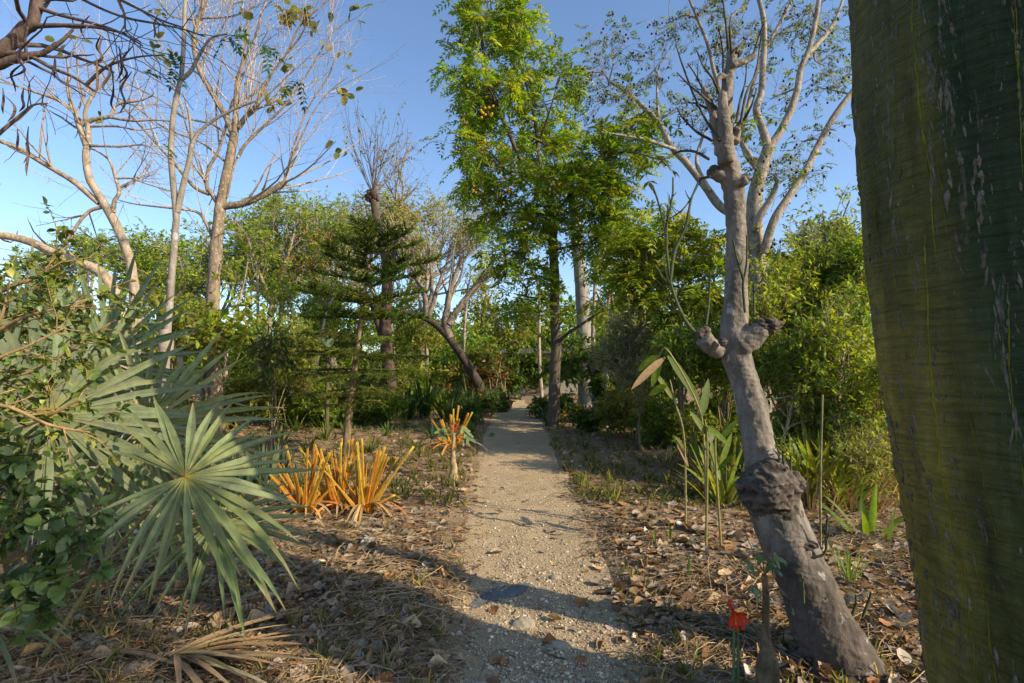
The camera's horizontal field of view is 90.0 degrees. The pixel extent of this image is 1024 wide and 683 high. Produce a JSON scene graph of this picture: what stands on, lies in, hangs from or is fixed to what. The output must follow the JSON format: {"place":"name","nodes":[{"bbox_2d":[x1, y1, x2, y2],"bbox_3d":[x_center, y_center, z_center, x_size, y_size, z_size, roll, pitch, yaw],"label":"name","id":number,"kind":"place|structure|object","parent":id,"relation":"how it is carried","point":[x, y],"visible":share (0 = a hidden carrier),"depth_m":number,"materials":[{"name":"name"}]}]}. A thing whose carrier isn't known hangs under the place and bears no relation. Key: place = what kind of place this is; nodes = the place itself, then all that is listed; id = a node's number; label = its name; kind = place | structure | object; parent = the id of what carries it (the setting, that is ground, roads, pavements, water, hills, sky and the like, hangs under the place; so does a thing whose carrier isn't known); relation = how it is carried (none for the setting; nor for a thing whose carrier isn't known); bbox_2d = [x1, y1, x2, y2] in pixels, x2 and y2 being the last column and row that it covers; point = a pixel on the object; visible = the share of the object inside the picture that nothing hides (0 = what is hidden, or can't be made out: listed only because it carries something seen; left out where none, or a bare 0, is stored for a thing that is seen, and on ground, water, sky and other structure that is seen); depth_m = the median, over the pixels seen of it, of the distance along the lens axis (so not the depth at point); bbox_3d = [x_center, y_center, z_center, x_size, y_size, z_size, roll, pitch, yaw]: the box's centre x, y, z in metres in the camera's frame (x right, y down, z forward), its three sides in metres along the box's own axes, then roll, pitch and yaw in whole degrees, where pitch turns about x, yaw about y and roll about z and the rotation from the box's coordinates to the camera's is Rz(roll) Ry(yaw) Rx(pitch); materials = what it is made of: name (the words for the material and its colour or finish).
{"place":"outdoors","nodes":[
{"label":"outdoors","id":0,"kind":"place"},
{"bbox_2d":[0,0,871,352],"label":"sky","id":1,"kind":"structure","parent":0,"point":[393,24],"materials":[{"name":"blue"}]},
{"bbox_2d":[0,378,926,682],"bbox_3d":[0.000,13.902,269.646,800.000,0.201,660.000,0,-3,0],"label":"ground","id":2,"kind":"structure","parent":0,"point":[628,462],"depth_m":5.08,"materials":[{"name":"brown plant"}]},
{"bbox_2d":[0,416,117,648],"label":"round leaf shrub","id":3,"kind":"object","parent":2,"relation":"on","point":[59,547],"visible":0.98,"depth_m":1.71,"materials":[{"name":"green plant"}]},
{"bbox_2d":[0,225,121,351],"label":"feathery tree","id":4,"kind":"object","parent":2,"relation":"on","point":[83,243],"visible":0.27,"depth_m":20.68,"materials":[{"name":"green plant"}]},
{"bbox_2d":[0,210,128,450],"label":"branching tree","id":5,"kind":"object","parent":2,"relation":"on","point":[106,276],"visible":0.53,"depth_m":8.58,"materials":[{"name":"brown plant"}]},
{"bbox_2d":[0,277,146,402],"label":"feathery bush","id":6,"kind":"object","parent":2,"relation":"on","point":[24,332],"visible":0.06,"depth_m":10.15,"materials":[{"name":"green plant"}]},
{"bbox_2d":[0,196,162,486],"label":"leafy shrub","id":7,"kind":"object","parent":2,"relation":"on","point":[46,281],"visible":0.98,"depth_m":1.84,"materials":[{"name":"green plant"}]},
{"bbox_2d":[0,6,265,442],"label":"mottled tree","id":8,"kind":"object","parent":2,"relation":"on","point":[98,198],"visible":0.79,"depth_m":8.11,"materials":[{"name":"brown plant"}]},
{"bbox_2d":[0,0,267,175],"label":"overhanging tree","id":9,"kind":"object","parent":2,"relation":"on","point":[13,40],"visible":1,"depth_m":4.31,"materials":[{"name":"brown plant"}]},
{"bbox_2d":[86,215,207,368],"bbox_3d":[-13.505,-1.010,19.055,4.951,7.068,3.626,0,-3,0],"label":"feathery tree","id":10,"kind":"object","parent":2,"relation":"on","point":[146,255],"visible":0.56,"depth_m":18.80,"materials":[{"name":"green plant"}]},
{"bbox_2d":[0,233,323,682],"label":"silver fan palm","id":11,"kind":"object","parent":2,"relation":"on","point":[208,508],"visible":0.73,"depth_m":2.96,"materials":[{"name":"green plant"}]},
{"bbox_2d":[98,281,229,431],"bbox_3d":[-6.455,0.454,9.414,2.272,2.975,2.424,0,-3,0],"label":"feathery bush","id":12,"kind":"object","parent":2,"relation":"on","point":[185,320],"visible":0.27,"depth_m":9.35,"materials":[{"name":"green plant"}]},
{"bbox_2d":[0,0,405,433],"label":"bare teak","id":13,"kind":"object","parent":2,"relation":"on","point":[235,125],"visible":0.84,"depth_m":11.19,"materials":[{"name":"brown plant"}]},
{"bbox_2d":[85,604,321,682],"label":"fallen palm frond","id":14,"kind":"object","parent":2,"relation":"on","point":[199,655],"visible":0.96,"depth_m":2.53,"materials":[{"name":"brown plant"}]},
{"bbox_2d":[159,217,267,316],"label":"feathery tree","id":15,"kind":"object","parent":2,"relation":"on","point":[203,264],"visible":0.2,"depth_m":23.87,"materials":[{"name":"green plant"}]},
{"bbox_2d":[196,256,244,425],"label":"slender tree","id":16,"kind":"object","parent":2,"relation":"on","point":[219,295],"visible":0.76,"depth_m":11.06,"materials":[{"name":"green plant"}]},
{"bbox_2d":[176,292,268,432],"bbox_3d":[-6.020,0.468,10.149,2.144,3.013,1.917,0,-3,0],"label":"feathery bush","id":17,"kind":"object","parent":2,"relation":"on","point":[234,336],"visible":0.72,"depth_m":9.98,"materials":[{"name":"green plant"}]},
{"bbox_2d":[144,0,307,514],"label":"thin sapling","id":18,"kind":"object","parent":2,"relation":"on","point":[177,198],"visible":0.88,"depth_m":5.08,"materials":[{"name":"grey plant"}]},
{"bbox_2d":[196,368,271,429],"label":"undergrowth bush","id":19,"kind":"object","parent":2,"relation":"on","point":[241,387],"visible":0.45,"depth_m":11.65,"materials":[{"name":"green plant"}]},
{"bbox_2d":[223,255,270,387],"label":"slender tree","id":20,"kind":"object","parent":2,"relation":"on","point":[245,271],"visible":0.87,"depth_m":13.02,"materials":[{"name":"green plant"}]},
{"bbox_2d":[236,235,272,370],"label":"slender tree","id":21,"kind":"object","parent":2,"relation":"on","point":[251,287],"visible":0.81,"depth_m":15.10,"materials":[{"name":"green plant"}]},
{"bbox_2d":[242,380,295,424],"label":"undergrowth bush","id":22,"kind":"object","parent":2,"relation":"on","point":[287,410],"visible":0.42,"depth_m":12.84,"materials":[{"name":"green plant"}]},
{"bbox_2d":[239,313,304,448],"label":"tree","id":23,"kind":"object","parent":2,"relation":"on","point":[270,351],"visible":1,"depth_m":8.88,"materials":[{"name":"green plant"}]},
{"bbox_2d":[204,188,356,342],"bbox_3d":[-9.940,-2.299,21.853,6.618,9.864,4.842,0,-3,0],"label":"flame tree","id":24,"kind":"object","parent":2,"relation":"on","point":[300,233],"visible":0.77,"depth_m":21.90,"materials":[{"name":"green plant"}]},
{"bbox_2d":[226,177,337,332],"bbox_3d":[-12.521,-3.186,29.019,8.815,12.378,4.993,0,-3,0],"label":"feathery tree","id":25,"kind":"object","parent":2,"relation":"on","point":[271,238],"visible":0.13,"depth_m":28.94,"materials":[{"name":"green plant"}]},
{"bbox_2d":[228,301,337,433],"bbox_3d":[-4.929,0.527,11.591,2.094,3.162,3.079,3,-4,-44],"label":"feathery bush","id":26,"kind":"object","parent":2,"relation":"on","point":[304,362],"visible":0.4,"depth_m":11.19,"materials":[{"name":"green plant"}]},
{"bbox_2d":[234,360,350,424],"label":"feathery bush","id":27,"kind":"object","parent":2,"relation":"on","point":[304,384],"visible":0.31,"depth_m":12.81,"materials":[{"name":"green plant"}]},
{"bbox_2d":[238,265,356,361],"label":"feathery bush","id":28,"kind":"object","parent":2,"relation":"on","point":[316,325],"visible":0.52,"depth_m":14.89,"materials":[{"name":"green plant"}]},
{"bbox_2d":[269,444,350,518],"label":"cut stalk plant","id":29,"kind":"object","parent":2,"relation":"on","point":[308,497],"visible":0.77,"depth_m":5.11,"materials":[{"name":"orange plant"}]},
{"bbox_2d":[285,378,360,428],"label":"undergrowth bush","id":30,"kind":"object","parent":2,"relation":"on","point":[301,402],"visible":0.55,"depth_m":12.23,"materials":[{"name":"green plant"}]},
{"bbox_2d":[288,185,380,367],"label":"leafy tree","id":31,"kind":"object","parent":2,"relation":"on","point":[331,266],"visible":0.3,"depth_m":26.78,"materials":[{"name":"green plant"}]},
{"bbox_2d":[298,438,381,518],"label":"cut stalk plant","id":32,"kind":"object","parent":2,"relation":"on","point":[334,493],"visible":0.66,"depth_m":5.25,"materials":[{"name":"orange plant"}]},
{"bbox_2d":[313,285,401,382],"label":"feathery bush","id":33,"kind":"object","parent":2,"relation":"on","point":[366,325],"visible":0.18,"depth_m":17.16,"materials":[{"name":"green plant"}]},
{"bbox_2d":[287,213,442,458],"bbox_3d":[-2.405,-0.042,8.292,2.292,3.983,2.333,-2,-3,38],"label":"araucaria","id":34,"kind":"object","parent":2,"relation":"on","point":[391,269],"visible":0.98,"depth_m":8.10,"materials":[{"name":"green plant"}]},
{"bbox_2d":[319,438,413,521],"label":"cut stalk plant","id":35,"kind":"object","parent":2,"relation":"on","point":[367,500],"visible":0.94,"depth_m":5.16,"materials":[{"name":"orange plant"}]},
{"bbox_2d":[336,99,414,412],"bbox_3d":[-4.451,-2.880,16.222,2.542,10.574,3.002,0,-3,0],"label":"pollarded tree","id":36,"kind":"object","parent":2,"relation":"on","point":[372,198],"visible":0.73,"depth_m":16.01,"materials":[{"name":"brown plant"}]},
{"bbox_2d":[339,383,414,426],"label":"undergrowth bush","id":37,"kind":"object","parent":2,"relation":"on","point":[393,408],"visible":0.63,"depth_m":12.54,"materials":[{"name":"green plant"}]},
{"bbox_2d":[342,344,413,394],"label":"feathery bush","id":38,"kind":"object","parent":2,"relation":"on","point":[379,383],"visible":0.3,"depth_m":15.84,"materials":[{"name":"green plant"}]},
{"bbox_2d":[375,128,431,362],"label":"leafy tree","id":39,"kind":"object","parent":2,"relation":"on","point":[400,177],"visible":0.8,"depth_m":21.19,"materials":[{"name":"grey plant"}]},
{"bbox_2d":[356,284,454,394],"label":"feathery bush","id":40,"kind":"object","parent":2,"relation":"on","point":[404,306],"visible":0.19,"depth_m":21.07,"materials":[{"name":"green plant"}]},
{"bbox_2d":[320,171,510,373],"bbox_3d":[-3.939,-2.365,22.325,8.630,10.050,4.567,1,-3,-16],"label":"umbrella tree","id":41,"kind":"object","parent":2,"relation":"on","point":[412,219],"visible":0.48,"depth_m":21.92,"materials":[{"name":"green plant"}]},
{"bbox_2d":[391,311,459,387],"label":"feathery bush","id":42,"kind":"object","parent":2,"relation":"on","point":[410,332],"visible":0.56,"depth_m":18.65,"materials":[{"name":"green plant"}]},
{"bbox_2d":[407,375,446,417],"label":"strap leaf clump","id":43,"kind":"object","parent":2,"relation":"on","point":[425,409],"visible":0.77,"depth_m":14.24,"materials":[{"name":"green plant"}]},
{"bbox_2d":[0,295,867,387],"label":"wood","id":44,"kind":"object","parent":2,"relation":"on","point":[444,357],"visible":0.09,"depth_m":36.94,"materials":[{"name":"green plant"}]},
{"bbox_2d":[422,379,478,422],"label":"strap leaf clump","id":45,"kind":"object","parent":2,"relation":"on","point":[455,399],"visible":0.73,"depth_m":13.30,"materials":[{"name":"green plant"}]},
{"bbox_2d":[417,406,487,454],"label":"cut stalk plant","id":46,"kind":"object","parent":2,"relation":"on","point":[447,443],"visible":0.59,"depth_m":8.90,"materials":[{"name":"orange plant"}]},
{"bbox_2d":[434,422,475,480],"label":"tree","id":47,"kind":"object","parent":2,"relation":"on","point":[453,464],"visible":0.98,"depth_m":6.68,"materials":[{"name":"green plant"}]},
{"bbox_2d":[379,172,531,404],"bbox_3d":[-1.650,-1.594,16.843,5.412,8.029,3.841,0,-3,0],"label":"leaning dark tree","id":48,"kind":"object","parent":2,"relation":"on","point":[448,319],"visible":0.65,"depth_m":17.04,"materials":[{"name":"brown plant"}]},
{"bbox_2d":[432,359,483,406],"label":"undergrowth bush","id":49,"kind":"object","parent":2,"relation":"on","point":[459,371],"visible":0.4,"depth_m":18.84,"materials":[{"name":"green plant"}]},
{"bbox_2d":[0,419,926,682],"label":"dry straw","id":50,"kind":"object","parent":2,"relation":"on","point":[683,654],"visible":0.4,"depth_m":3.02,"materials":[{"name":"brown plant"}]},
{"bbox_2d":[446,394,485,425],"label":"edging plant","id":51,"kind":"object","parent":2,"relation":"on","point":[472,406],"visible":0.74,"depth_m":12.37,"materials":[{"name":"green plant"}]},
{"bbox_2d":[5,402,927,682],"bbox_3d":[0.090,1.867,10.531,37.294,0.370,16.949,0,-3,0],"label":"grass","id":52,"kind":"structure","parent":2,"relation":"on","point":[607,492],"depth_m":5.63,"materials":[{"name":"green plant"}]},
{"bbox_2d":[457,335,504,390],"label":"shade bush","id":53,"kind":"object","parent":2,"relation":"on","point":[482,351],"visible":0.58,"depth_m":20.58,"materials":[{"name":"green plant"}]},
{"bbox_2d":[455,284,569,396],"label":"leafy tree","id":54,"kind":"object","parent":2,"relation":"on","point":[517,338],"visible":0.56,"depth_m":22.64,"materials":[{"name":"green plant"}]},
{"bbox_2d":[493,343,550,397],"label":"shade bush","id":55,"kind":"object","parent":2,"relation":"on","point":[527,376],"visible":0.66,"depth_m":22.24,"materials":[{"name":"green plant"}]},
{"bbox_2d":[419,0,677,427],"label":"tall tree","id":56,"kind":"object","parent":2,"relation":"on","point":[515,42],"visible":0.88,"depth_m":12.03,"materials":[{"name":"green plant"}]},
{"bbox_2d":[534,329,594,402],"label":"shade bush","id":57,"kind":"object","parent":2,"relation":"on","point":[568,361],"visible":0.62,"depth_m":15.44,"materials":[{"name":"green plant"}]},
{"bbox_2d":[512,163,638,409],"bbox_3d":[2.010,-1.589,16.950,4.330,8.042,3.998,0,-3,0],"label":"palm trunk tree","id":58,"kind":"object","parent":2,"relation":"on","point":[586,328],"visible":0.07,"depth_m":16.88,"materials":[{"name":"grey plant"}]},
{"bbox_2d":[563,396,604,432],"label":"edging plant","id":59,"kind":"object","parent":2,"relation":"on","point":[578,419],"visible":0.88,"depth_m":11.32,"materials":[{"name":"green plant"}]},
{"bbox_2d":[572,340,639,394],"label":"shade bush","id":60,"kind":"object","parent":2,"relation":"on","point":[596,379],"visible":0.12,"depth_m":14.61,"materials":[{"name":"green plant"}]},
{"bbox_2d":[584,385,649,438],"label":"undergrowth bush","id":61,"kind":"object","parent":2,"relation":"on","point":[612,414],"visible":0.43,"depth_m":10.60,"materials":[{"name":"green plant"}]},
{"bbox_2d":[580,296,669,439],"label":"silvery shrub","id":62,"kind":"object","parent":2,"relation":"on","point":[627,336],"visible":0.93,"depth_m":9.69,"materials":[{"name":"green plant"}]},
{"bbox_2d":[616,357,662,450],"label":"shade bush","id":63,"kind":"object","parent":2,"relation":"on","point":[641,403],"visible":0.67,"depth_m":8.95,"materials":[{"name":"green plant"}]},
{"bbox_2d":[587,198,725,411],"bbox_3d":[2.864,-0.305,9.593,2.875,4.695,1.882,-1,-3,17],"label":"compound leaf tree","id":64,"kind":"object","parent":2,"relation":"on","point":[637,271],"visible":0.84,"depth_m":9.40,"materials":[{"name":"green plant"}]},
{"bbox_2d":[622,391,715,450],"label":"undergrowth bush","id":65,"kind":"object","parent":2,"relation":"on","point":[655,414],"visible":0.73,"depth_m":9.16,"materials":[{"name":"green plant"}]},
{"bbox_2d":[632,348,705,505],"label":"ginger plant","id":66,"kind":"object","parent":2,"relation":"on","point":[650,365],"visible":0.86,"depth_m":4.60,"materials":[{"name":"green plant"}]},
{"bbox_2d":[649,375,688,528],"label":"ginger plant","id":67,"kind":"object","parent":2,"relation":"on","point":[662,386],"visible":1,"depth_m":4.74,"materials":[{"name":"green plant"}]},
{"bbox_2d":[640,312,726,456],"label":"hedge bush","id":68,"kind":"object","parent":2,"relation":"on","point":[689,356],"visible":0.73,"depth_m":7.92,"materials":[{"name":"green plant"}]},
{"bbox_2d":[652,400,740,450],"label":"undergrowth bush","id":69,"kind":"object","parent":2,"relation":"on","point":[690,419],"visible":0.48,"depth_m":8.87,"materials":[{"name":"green plant"}]},
{"bbox_2d":[665,277,750,446],"bbox_3d":[3.710,0.330,8.956,1.813,3.257,2.054,-1,-3,22],"label":"hedge bush","id":70,"kind":"object","parent":2,"relation":"on","point":[710,324],"visible":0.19,"depth_m":8.97,"materials":[{"name":"green plant"}]},
{"bbox_2d":[564,0,852,416],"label":"spreading tree","id":71,"kind":"object","parent":2,"relation":"on","point":[756,211],"visible":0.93,"depth_m":9.61,"materials":[{"name":"grey plant"}]},
{"bbox_2d":[677,429,741,505],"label":"ginger clump","id":72,"kind":"object","parent":2,"relation":"on","point":[723,489],"visible":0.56,"depth_m":5.67,"materials":[{"name":"green plant"}]},
{"bbox_2d":[690,378,737,546],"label":"ginger plant","id":73,"kind":"object","parent":2,"relation":"on","point":[711,437],"visible":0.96,"depth_m":4.26,"materials":[{"name":"green plant"}]},
{"bbox_2d":[695,387,740,435],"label":"undergrowth bush","id":74,"kind":"object","parent":2,"relation":"on","point":[733,414],"visible":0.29,"depth_m":10.01,"materials":[{"name":"green plant"}]},
{"bbox_2d":[583,0,889,682],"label":"leaning grey tree","id":75,"kind":"object","parent":2,"relation":"on","point":[770,486],"visible":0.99,"depth_m":2.86,"materials":[{"name":"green plant"}]},
{"bbox_2d":[727,599,750,682],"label":"red lily","id":76,"kind":"object","parent":2,"relation":"on","point":[736,619],"visible":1,"depth_m":2.35,"materials":[{"name":"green plant"}]},
{"bbox_2d":[736,523,786,682],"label":"caudex plant","id":77,"kind":"object","parent":2,"relation":"on","point":[767,670],"visible":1,"depth_m":2.33,"materials":[{"name":"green plant"}]},
{"bbox_2d":[720,249,828,424],"bbox_3d":[3.973,0.249,7.596,1.392,3.378,2.538,-2,-3,36],"label":"hedge bush","id":78,"kind":"object","parent":2,"relation":"on","point":[777,288],"visible":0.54,"depth_m":7.33,"materials":[{"name":"green plant"}]},
{"bbox_2d":[725,302,869,443],"bbox_3d":[3.748,0.726,6.777,1.514,2.375,2.261,0,-3,0],"label":"hedge bush","id":79,"kind":"object","parent":2,"relation":"on","point":[785,360],"visible":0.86,"depth_m":6.32,"materials":[{"name":"green plant"}]},
{"bbox_2d":[775,221,850,303],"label":"leafy tree","id":80,"kind":"object","parent":2,"relation":"on","point":[800,242],"visible":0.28,"depth_m":11.93,"materials":[{"name":"green plant"}]},
{"bbox_2d":[789,433,850,501],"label":"ginger clump","id":81,"kind":"object","parent":2,"relation":"on","point":[797,468],"visible":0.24,"depth_m":5.63,"materials":[{"name":"green plant"}]},
{"bbox_2d":[779,183,862,254],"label":"leafy tree","id":82,"kind":"object","parent":2,"relation":"on","point":[843,219],"visible":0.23,"depth_m":12.73,"materials":[{"name":"green plant"}]},
{"bbox_2d":[770,289,876,457],"bbox_3d":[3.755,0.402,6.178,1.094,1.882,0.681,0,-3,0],"label":"bush","id":83,"kind":"object","parent":2,"relation":"on","point":[788,417],"visible":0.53,"depth_m":6.27,"materials":[{"name":"green plant"}]},
{"bbox_2d":[781,228,869,437],"bbox_3d":[4.903,0.059,7.963,1.427,3.761,2.552,-1,-3,16],"label":"hedge bush","id":84,"kind":"object","parent":2,"relation":"on","point":[824,286],"visible":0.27,"depth_m":7.83,"materials":[{"name":"green plant"}]},
{"bbox_2d":[769,368,886,453],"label":"hedge bush","id":85,"kind":"object","parent":2,"relation":"on","point":[815,417],"visible":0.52,"depth_m":6.19,"materials":[{"name":"green plant"}]},
{"bbox_2d":[771,408,891,498],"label":"ginger clump","id":86,"kind":"object","parent":2,"relation":"on","point":[808,457],"visible":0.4,"depth_m":5.74,"materials":[{"name":"green plant"}]},
{"bbox_2d":[801,464,869,511],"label":"clump","id":87,"kind":"object","parent":2,"relation":"on","point":[813,501],"visible":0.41,"depth_m":5.41,"materials":[{"name":"green plant"}]},
{"bbox_2d":[802,226,873,437],"bbox_3d":[5.211,0.053,7.671,1.558,3.732,3.466,-1,-3,27],"label":"hedge bush","id":88,"kind":"object","parent":2,"relation":"on","point":[851,260],"visible":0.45,"depth_m":7.31,"materials":[{"name":"green plant"}]},
{"bbox_2d":[805,460,879,512],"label":"ginger clump","id":89,"kind":"object","parent":2,"relation":"on","point":[841,478],"visible":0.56,"depth_m":5.38,"materials":[{"name":"green plant"}]},
{"bbox_2d":[804,468,900,512],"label":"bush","id":90,"kind":"object","parent":2,"relation":"on","point":[852,504],"visible":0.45,"depth_m":5.40,"materials":[{"name":"green plant"}]},
{"bbox_2d":[817,342,890,480],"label":"hedge bush","id":91,"kind":"object","parent":2,"relation":"on","point":[873,406],"visible":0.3,"depth_m":5.96,"materials":[{"name":"green plant"}]},
{"bbox_2d":[827,539,880,584],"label":"grass tuft","id":92,"kind":"object","parent":2,"relation":"on","point":[849,574],"visible":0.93,"depth_m":3.46,"materials":[{"name":"green plant"}]},
{"bbox_2d":[812,483,903,541],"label":"ginger clump","id":93,"kind":"object","parent":2,"relation":"on","point":[868,521],"visible":0.88,"depth_m":4.62,"materials":[{"name":"green plant"}]},
{"bbox_2d":[825,414,898,507],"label":"undergrowth bush","id":94,"kind":"object","parent":2,"relation":"on","point":[869,448],"visible":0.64,"depth_m":5.31,"materials":[{"name":"green plant"}]},
{"bbox_2d":[848,0,1023,682],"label":"smooth green tree","id":95,"kind":"object","parent":2,"relation":"on","point":[937,101],"visible":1,"depth_m":1.65,"materials":[{"name":"green plant"}]},
{"bbox_2d":[498,348,577,392],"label":"garden building","id":96,"kind":"structure","parent":0,"point":[563,387],"depth_m":27.11,"materials":[{"name":"stone"}]},
{"bbox_2d":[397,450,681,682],"bbox_3d":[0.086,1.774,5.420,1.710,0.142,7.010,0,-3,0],"label":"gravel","id":97,"kind":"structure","parent":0,"point":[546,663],"depth_m":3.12,"materials":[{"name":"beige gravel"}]},
{"bbox_2d":[434,399,664,682],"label":"path","id":98,"kind":"structure","parent":0,"point":[524,433],"depth_m":4.14,"materials":[{"name":"beige gravel"}]},
{"bbox_2d":[469,582,529,609],"bbox_3d":[-0.096,1.736,3.504,0.545,0.027,0.191,2,-3,-36],"label":"mat scrap","id":99,"kind":"object","parent":98,"relation":"on","point":[495,595],"visible":0.92,"depth_m":3.50,"materials":[{"name":"fabric"}]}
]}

